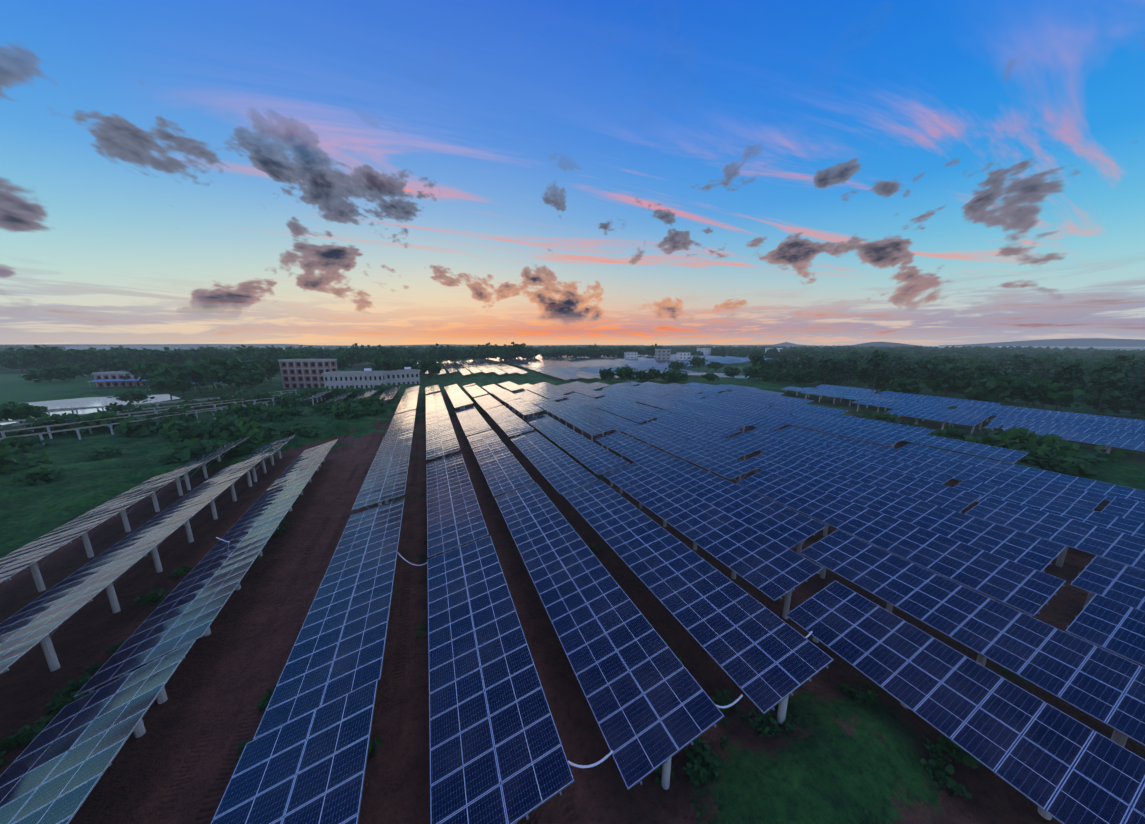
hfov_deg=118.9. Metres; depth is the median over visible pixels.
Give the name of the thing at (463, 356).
broad tree
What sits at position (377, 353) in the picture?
broad tree
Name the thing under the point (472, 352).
broad tree
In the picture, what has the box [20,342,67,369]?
broad tree
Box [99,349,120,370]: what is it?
broad tree
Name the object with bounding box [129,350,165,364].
broad tree
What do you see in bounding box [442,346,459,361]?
broad tree
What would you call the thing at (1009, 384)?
broad tree
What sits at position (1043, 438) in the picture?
bush
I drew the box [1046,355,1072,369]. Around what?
eucalyptus tree
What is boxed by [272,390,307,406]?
bush
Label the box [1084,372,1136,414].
eucalyptus tree
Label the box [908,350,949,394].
eucalyptus tree
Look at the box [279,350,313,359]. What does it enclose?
broad tree
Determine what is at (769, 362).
broad tree
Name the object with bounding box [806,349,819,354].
broad tree
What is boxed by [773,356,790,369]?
eucalyptus tree
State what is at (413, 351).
broad tree
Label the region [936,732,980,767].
bush
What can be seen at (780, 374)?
broad tree
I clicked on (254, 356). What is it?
broad tree
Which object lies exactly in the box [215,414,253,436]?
bush
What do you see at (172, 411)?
bush
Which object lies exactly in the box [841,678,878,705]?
bush
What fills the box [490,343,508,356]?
broad tree
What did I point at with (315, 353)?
broad tree
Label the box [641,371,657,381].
broad tree
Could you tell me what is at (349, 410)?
bush
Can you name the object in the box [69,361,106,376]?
broad tree
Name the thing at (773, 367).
broad tree
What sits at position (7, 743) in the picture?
bush
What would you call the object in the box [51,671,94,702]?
bush
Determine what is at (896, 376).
broad tree
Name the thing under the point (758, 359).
eucalyptus tree
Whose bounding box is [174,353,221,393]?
broad tree
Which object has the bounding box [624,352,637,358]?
village house
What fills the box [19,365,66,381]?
broad tree
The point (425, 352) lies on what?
broad tree
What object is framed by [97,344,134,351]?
broad tree
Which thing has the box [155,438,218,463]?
bush
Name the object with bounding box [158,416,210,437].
bush
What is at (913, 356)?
eucalyptus tree
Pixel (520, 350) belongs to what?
broad tree
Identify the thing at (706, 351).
village house
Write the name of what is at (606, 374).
broad tree
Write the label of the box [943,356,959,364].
eucalyptus tree
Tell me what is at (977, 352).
distant woods
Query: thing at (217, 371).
broad tree
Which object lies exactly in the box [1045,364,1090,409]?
eucalyptus tree
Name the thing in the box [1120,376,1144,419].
eucalyptus tree
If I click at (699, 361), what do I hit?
broad tree
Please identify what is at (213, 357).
broad tree
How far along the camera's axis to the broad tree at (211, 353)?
266.81 m
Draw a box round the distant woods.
[0,345,1144,369]
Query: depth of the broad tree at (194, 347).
281.59 m
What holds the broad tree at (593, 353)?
on the terrain
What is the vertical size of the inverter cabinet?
2.370 m
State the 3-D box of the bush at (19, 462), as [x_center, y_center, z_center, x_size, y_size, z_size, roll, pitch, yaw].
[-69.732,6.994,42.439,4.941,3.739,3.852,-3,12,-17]
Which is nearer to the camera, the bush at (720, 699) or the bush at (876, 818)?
the bush at (876, 818)
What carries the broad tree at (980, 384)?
on the terrain
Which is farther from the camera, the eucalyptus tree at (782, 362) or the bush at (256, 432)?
the eucalyptus tree at (782, 362)
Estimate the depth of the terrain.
18.34 m
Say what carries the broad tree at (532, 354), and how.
on the terrain
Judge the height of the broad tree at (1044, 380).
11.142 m
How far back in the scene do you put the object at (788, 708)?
15.22 m
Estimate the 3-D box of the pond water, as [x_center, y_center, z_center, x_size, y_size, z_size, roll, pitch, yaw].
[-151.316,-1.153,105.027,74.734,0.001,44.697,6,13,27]
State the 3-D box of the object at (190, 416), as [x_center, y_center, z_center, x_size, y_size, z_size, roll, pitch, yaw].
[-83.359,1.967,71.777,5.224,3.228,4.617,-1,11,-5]
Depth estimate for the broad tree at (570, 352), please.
327.23 m
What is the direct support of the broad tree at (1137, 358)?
on the terrain
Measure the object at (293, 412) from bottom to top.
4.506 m
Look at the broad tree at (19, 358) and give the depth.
208.28 m
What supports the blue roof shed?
on the terrain
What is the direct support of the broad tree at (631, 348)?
on the terrain
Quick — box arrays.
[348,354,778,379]
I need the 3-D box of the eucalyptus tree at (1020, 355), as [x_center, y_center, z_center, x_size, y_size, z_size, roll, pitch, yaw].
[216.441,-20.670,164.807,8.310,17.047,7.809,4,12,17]
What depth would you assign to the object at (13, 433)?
62.87 m
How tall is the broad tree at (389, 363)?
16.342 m
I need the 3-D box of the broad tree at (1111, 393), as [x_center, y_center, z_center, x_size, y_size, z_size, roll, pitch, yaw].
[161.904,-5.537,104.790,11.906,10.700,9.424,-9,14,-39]
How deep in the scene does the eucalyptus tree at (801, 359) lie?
187.39 m
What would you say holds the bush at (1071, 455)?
on the terrain
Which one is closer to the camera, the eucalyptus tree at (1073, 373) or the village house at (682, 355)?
the eucalyptus tree at (1073, 373)
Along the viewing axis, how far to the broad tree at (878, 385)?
126.56 m
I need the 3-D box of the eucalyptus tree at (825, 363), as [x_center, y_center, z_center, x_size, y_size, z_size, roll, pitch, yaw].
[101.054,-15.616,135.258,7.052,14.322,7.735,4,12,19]
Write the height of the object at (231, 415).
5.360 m
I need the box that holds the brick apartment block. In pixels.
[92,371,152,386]
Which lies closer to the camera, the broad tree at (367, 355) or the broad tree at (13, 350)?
the broad tree at (13, 350)
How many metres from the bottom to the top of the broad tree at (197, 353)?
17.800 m
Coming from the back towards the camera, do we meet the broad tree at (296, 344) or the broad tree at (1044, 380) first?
the broad tree at (296, 344)
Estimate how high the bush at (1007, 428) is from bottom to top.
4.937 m
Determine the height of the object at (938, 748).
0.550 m
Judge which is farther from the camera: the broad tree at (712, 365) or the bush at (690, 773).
the broad tree at (712, 365)
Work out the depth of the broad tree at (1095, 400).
90.54 m
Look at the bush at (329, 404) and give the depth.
80.27 m
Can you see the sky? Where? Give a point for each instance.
(318, 172)
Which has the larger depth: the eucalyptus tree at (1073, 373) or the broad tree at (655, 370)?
the broad tree at (655, 370)
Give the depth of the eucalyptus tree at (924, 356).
156.66 m
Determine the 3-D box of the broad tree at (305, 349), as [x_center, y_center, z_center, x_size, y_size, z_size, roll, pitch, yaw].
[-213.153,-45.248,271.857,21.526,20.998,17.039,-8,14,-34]
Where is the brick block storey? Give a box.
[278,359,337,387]
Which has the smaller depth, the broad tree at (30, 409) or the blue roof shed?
the broad tree at (30, 409)
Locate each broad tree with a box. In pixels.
[0,344,44,371]
[0,350,35,372]
[0,350,53,372]
[0,396,47,427]
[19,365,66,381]
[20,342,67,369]
[23,344,70,362]
[43,360,87,381]
[65,346,102,364]
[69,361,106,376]
[78,352,107,366]
[90,349,132,370]
[95,354,138,371]
[96,347,121,353]
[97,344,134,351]
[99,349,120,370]
[108,389,157,403]
[121,359,165,386]
[122,346,160,361]
[127,347,165,363]
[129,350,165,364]
[144,370,197,399]
[148,362,205,396]
[152,344,189,363]
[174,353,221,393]
[183,347,211,362]
[190,344,214,351]
[190,351,262,393]
[207,348,220,360]
[208,349,230,362]
[212,366,272,392]
[220,344,248,360]
[227,343,262,358]
[245,351,267,361]
[250,357,280,382]
[262,345,294,356]
[265,349,288,359]
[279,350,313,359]
[291,343,306,348]
[297,343,321,351]
[303,346,330,358]
[316,353,349,369]
[318,345,346,363]
[337,347,372,367]
[347,341,370,365]
[362,349,375,362]
[367,349,376,362]
[370,350,409,370]
[371,344,393,359]
[375,344,400,350]
[387,349,408,359]
[393,354,415,369]
[401,346,423,360]
[404,351,414,360]
[413,356,446,377]
[415,352,429,360]
[419,346,446,359]
[428,352,444,361]
[429,341,448,359]
[440,343,461,361]
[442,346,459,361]
[454,352,469,361]
[463,344,482,359]
[476,340,496,358]
[476,344,488,358]
[478,346,496,358]
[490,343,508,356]
[496,345,516,358]
[507,340,528,357]
[524,346,541,358]
[524,350,538,359]
[540,351,553,357]
[550,349,569,357]
[562,347,581,358]
[576,346,592,356]
[588,348,600,357]
[595,347,602,356]
[596,367,617,380]
[602,347,617,356]
[611,365,638,381]
[616,350,623,356]
[623,346,636,351]
[633,369,646,379]
[634,345,643,355]
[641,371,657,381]
[642,348,654,354]
[646,368,663,380]
[648,342,660,356]
[658,367,673,380]
[666,360,685,369]
[668,369,686,381]
[686,356,709,370]
[701,372,716,381]
[705,361,724,370]
[721,366,740,377]
[726,367,738,377]
[740,364,769,381]
[750,349,763,355]
[751,357,776,368]
[761,368,775,380]
[764,365,790,381]
[771,367,790,382]
[780,367,820,386]
[788,347,806,360]
[794,371,822,386]
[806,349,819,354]
[809,368,835,385]
[817,372,839,385]
[834,349,848,355]
[843,354,900,388]
[872,377,890,390]
[881,375,928,393]
[892,374,917,391]
[917,356,965,393]
[917,365,977,396]
[927,351,947,361]
[968,374,1005,400]
[970,372,1049,406]
[971,385,1009,405]
[1004,376,1091,409]
[1007,375,1058,405]
[1009,351,1050,373]
[1071,378,1124,405]
[1074,390,1144,413]
[1106,394,1144,417]
[1131,353,1144,360]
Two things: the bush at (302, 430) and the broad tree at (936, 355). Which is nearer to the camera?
the bush at (302, 430)
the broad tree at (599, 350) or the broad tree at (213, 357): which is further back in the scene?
the broad tree at (599, 350)
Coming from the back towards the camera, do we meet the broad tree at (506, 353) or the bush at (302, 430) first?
the broad tree at (506, 353)
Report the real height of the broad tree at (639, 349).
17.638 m
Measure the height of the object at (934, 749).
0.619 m
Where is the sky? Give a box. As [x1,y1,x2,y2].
[0,0,1144,345]
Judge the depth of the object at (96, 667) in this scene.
17.07 m
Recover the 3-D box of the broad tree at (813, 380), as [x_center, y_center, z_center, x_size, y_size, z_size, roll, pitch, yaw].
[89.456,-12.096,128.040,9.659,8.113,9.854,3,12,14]
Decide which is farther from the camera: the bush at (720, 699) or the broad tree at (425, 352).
the broad tree at (425, 352)
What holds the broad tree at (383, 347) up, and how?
on the terrain
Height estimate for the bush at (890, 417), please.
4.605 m
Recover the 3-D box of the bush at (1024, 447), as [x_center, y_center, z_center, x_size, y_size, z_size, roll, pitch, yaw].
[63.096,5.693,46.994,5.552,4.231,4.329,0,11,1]
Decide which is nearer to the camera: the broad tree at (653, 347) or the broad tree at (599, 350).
the broad tree at (599, 350)
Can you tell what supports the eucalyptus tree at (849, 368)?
on the terrain
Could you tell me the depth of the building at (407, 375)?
150.25 m
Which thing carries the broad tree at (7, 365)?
on the terrain
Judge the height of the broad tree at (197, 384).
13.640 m
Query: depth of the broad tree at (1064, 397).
81.77 m
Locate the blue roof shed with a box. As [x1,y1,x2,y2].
[87,378,150,387]
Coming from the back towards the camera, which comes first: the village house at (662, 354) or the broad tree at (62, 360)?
the village house at (662, 354)
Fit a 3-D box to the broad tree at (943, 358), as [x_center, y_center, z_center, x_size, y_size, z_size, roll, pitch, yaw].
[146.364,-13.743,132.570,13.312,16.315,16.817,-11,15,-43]
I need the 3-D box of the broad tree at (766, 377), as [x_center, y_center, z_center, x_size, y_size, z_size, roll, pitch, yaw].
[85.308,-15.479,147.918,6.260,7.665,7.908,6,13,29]
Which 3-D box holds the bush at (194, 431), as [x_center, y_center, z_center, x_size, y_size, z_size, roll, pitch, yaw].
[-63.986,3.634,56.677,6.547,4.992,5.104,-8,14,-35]
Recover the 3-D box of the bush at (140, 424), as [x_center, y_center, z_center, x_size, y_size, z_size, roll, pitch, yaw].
[-78.917,2.570,62.725,8.234,5.540,6.420,-6,13,-29]
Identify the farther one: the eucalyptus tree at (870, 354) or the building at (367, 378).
the eucalyptus tree at (870, 354)
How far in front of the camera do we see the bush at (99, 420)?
65.49 m
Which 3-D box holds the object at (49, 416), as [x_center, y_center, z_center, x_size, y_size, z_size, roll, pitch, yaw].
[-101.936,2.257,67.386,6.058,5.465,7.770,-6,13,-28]
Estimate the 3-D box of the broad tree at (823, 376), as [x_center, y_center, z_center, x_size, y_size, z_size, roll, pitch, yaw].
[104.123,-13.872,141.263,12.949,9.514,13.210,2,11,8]
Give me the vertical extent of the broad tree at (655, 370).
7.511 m
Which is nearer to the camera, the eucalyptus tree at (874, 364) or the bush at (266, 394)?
the bush at (266, 394)
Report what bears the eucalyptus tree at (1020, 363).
on the terrain
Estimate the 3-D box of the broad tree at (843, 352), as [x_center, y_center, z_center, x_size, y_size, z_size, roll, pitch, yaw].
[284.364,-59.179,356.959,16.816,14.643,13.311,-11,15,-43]
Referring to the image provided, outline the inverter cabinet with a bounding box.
[1095,500,1110,509]
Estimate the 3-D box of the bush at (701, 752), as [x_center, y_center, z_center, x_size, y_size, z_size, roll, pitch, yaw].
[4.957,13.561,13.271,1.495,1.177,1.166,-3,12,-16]
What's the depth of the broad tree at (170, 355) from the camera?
226.03 m
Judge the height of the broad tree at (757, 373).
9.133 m
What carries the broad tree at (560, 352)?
on the terrain
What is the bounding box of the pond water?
[0,394,179,424]
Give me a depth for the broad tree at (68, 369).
152.65 m
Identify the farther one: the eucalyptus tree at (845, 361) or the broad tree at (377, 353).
the broad tree at (377, 353)
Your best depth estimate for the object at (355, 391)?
99.86 m
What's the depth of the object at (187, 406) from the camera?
87.69 m
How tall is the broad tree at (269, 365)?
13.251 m
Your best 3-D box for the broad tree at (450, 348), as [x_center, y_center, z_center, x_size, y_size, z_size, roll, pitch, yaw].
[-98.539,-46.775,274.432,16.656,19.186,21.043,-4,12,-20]
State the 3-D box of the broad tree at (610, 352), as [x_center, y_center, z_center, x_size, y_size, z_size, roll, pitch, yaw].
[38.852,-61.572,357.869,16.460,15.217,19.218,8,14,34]
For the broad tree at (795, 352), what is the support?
on the terrain
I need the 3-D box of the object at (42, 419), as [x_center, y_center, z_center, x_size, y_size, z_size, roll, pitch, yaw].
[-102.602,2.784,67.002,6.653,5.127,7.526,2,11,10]
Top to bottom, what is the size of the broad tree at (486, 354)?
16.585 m
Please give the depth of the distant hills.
4696.57 m
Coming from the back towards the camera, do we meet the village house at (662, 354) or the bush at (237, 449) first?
the village house at (662, 354)
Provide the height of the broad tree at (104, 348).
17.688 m
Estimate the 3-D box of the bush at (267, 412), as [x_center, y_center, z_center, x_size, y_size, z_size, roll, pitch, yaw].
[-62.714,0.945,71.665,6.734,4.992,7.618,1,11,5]
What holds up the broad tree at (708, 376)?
on the terrain
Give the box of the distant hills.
[0,338,1144,348]
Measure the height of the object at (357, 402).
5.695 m
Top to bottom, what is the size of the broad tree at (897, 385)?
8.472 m
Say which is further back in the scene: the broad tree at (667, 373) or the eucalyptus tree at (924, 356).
the eucalyptus tree at (924, 356)
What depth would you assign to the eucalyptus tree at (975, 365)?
109.23 m
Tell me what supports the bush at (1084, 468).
on the terrain
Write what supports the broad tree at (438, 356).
on the terrain
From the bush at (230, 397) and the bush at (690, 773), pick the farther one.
the bush at (230, 397)
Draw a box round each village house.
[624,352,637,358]
[655,349,670,360]
[676,352,690,359]
[697,348,710,355]
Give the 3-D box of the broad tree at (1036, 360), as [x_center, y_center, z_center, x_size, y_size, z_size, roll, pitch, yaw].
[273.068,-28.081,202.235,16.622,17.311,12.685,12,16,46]
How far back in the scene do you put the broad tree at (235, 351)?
240.02 m
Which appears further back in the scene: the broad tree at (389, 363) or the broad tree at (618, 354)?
the broad tree at (618, 354)
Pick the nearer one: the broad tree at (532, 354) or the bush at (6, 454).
the bush at (6, 454)
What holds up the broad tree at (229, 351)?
on the terrain
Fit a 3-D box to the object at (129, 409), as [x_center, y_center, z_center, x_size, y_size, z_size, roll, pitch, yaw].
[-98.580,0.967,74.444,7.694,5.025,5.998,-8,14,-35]
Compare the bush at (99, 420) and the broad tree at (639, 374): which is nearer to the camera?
the bush at (99, 420)
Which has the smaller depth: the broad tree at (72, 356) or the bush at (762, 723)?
the bush at (762, 723)
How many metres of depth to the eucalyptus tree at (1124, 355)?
126.54 m
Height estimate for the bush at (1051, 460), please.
4.194 m
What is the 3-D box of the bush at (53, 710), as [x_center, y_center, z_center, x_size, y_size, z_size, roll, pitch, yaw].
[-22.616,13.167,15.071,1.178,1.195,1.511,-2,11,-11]
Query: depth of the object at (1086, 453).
44.55 m
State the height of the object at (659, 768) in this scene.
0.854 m
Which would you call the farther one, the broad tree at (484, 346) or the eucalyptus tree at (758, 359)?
the broad tree at (484, 346)
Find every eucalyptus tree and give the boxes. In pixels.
[749,352,767,380]
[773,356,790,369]
[798,349,811,361]
[798,354,816,369]
[814,355,836,383]
[817,352,835,377]
[841,363,855,385]
[842,353,854,383]
[845,350,863,386]
[861,348,889,388]
[861,351,876,379]
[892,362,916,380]
[896,360,917,377]
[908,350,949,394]
[909,351,926,374]
[909,352,930,381]
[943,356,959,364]
[959,357,1002,399]
[1006,352,1030,364]
[1011,357,1036,372]
[1044,351,1090,410]
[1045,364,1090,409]
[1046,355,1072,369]
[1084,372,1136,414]
[1087,351,1137,411]
[1105,359,1144,380]
[1110,352,1144,373]
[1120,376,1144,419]
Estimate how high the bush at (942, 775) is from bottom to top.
0.970 m
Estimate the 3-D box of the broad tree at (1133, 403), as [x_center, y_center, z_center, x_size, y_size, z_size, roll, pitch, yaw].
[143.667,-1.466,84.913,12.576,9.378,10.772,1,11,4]
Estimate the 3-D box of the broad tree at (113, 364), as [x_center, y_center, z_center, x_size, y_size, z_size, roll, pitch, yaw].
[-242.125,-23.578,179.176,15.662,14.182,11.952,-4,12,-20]
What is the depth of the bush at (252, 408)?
71.17 m
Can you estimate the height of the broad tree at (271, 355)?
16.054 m
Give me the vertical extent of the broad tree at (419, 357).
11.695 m
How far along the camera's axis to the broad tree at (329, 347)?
261.83 m
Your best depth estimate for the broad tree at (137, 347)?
242.92 m
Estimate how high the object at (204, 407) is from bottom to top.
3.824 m
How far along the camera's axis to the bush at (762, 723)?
14.34 m
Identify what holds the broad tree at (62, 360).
on the terrain
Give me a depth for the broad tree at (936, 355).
245.17 m
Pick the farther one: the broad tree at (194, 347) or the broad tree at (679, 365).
the broad tree at (194, 347)
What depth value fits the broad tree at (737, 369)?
206.15 m
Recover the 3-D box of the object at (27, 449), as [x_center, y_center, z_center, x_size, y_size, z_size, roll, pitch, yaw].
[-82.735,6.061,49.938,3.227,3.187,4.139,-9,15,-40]
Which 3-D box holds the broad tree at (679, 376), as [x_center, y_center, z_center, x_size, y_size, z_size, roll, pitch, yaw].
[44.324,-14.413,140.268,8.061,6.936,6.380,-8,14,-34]
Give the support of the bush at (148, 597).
on the terrain
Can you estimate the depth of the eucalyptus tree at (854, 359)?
137.34 m
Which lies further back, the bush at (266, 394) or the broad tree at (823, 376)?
the broad tree at (823, 376)
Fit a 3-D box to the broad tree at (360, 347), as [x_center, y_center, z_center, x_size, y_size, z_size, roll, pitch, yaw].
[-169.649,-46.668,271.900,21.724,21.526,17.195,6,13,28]
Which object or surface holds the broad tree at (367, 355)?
on the terrain
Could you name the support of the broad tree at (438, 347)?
on the terrain
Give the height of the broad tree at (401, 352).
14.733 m
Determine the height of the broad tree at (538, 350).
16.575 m
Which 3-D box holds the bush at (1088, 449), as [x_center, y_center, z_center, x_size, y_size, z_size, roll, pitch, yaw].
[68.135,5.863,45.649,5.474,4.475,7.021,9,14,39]
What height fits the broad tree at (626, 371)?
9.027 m
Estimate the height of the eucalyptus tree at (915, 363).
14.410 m
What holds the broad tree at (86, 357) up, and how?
on the terrain
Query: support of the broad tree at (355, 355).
on the terrain
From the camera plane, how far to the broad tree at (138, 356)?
228.73 m
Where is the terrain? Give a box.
[0,346,1144,823]
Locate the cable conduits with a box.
[216,537,812,767]
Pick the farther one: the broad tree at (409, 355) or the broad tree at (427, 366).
the broad tree at (409, 355)
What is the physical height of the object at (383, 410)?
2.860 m
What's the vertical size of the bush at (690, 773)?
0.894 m
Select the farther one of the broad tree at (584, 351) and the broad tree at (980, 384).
the broad tree at (584, 351)
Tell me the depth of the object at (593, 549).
26.68 m
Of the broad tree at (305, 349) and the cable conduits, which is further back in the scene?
the broad tree at (305, 349)
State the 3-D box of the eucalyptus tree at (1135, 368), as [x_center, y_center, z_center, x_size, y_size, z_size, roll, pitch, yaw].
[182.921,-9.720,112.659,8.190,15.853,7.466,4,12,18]
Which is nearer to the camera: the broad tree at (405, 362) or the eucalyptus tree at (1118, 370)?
the eucalyptus tree at (1118, 370)
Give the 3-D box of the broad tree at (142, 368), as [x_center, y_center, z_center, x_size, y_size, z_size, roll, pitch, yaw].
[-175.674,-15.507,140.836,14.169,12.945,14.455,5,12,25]
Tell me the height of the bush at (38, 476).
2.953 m
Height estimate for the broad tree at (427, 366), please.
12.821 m
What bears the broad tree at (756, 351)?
on the terrain
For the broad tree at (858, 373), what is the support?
on the terrain
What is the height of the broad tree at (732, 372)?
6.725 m
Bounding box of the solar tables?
[0,381,1144,823]
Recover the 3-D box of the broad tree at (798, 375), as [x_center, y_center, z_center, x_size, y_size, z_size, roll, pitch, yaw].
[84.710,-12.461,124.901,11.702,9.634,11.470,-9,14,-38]
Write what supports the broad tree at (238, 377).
on the terrain
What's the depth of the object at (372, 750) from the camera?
13.50 m
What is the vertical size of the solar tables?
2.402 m
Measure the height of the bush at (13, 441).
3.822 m
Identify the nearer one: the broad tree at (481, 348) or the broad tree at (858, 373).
the broad tree at (858, 373)
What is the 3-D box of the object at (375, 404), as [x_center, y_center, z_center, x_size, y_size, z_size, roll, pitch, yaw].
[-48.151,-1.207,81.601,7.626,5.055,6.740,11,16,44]
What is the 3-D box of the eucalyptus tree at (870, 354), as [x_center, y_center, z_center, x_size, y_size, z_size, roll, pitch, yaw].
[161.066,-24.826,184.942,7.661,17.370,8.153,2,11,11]
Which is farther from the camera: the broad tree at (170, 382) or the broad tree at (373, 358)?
the broad tree at (373, 358)
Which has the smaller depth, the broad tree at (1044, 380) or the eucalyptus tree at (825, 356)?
the broad tree at (1044, 380)
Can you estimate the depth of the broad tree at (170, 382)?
119.59 m
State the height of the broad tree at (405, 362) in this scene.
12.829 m
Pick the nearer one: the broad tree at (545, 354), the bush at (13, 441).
the bush at (13, 441)
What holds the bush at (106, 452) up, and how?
on the terrain
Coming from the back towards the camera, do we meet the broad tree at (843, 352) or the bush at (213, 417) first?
the broad tree at (843, 352)
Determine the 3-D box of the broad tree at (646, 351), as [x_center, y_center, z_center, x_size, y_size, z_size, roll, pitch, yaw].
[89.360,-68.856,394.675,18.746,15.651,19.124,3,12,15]
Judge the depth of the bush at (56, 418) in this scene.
63.93 m

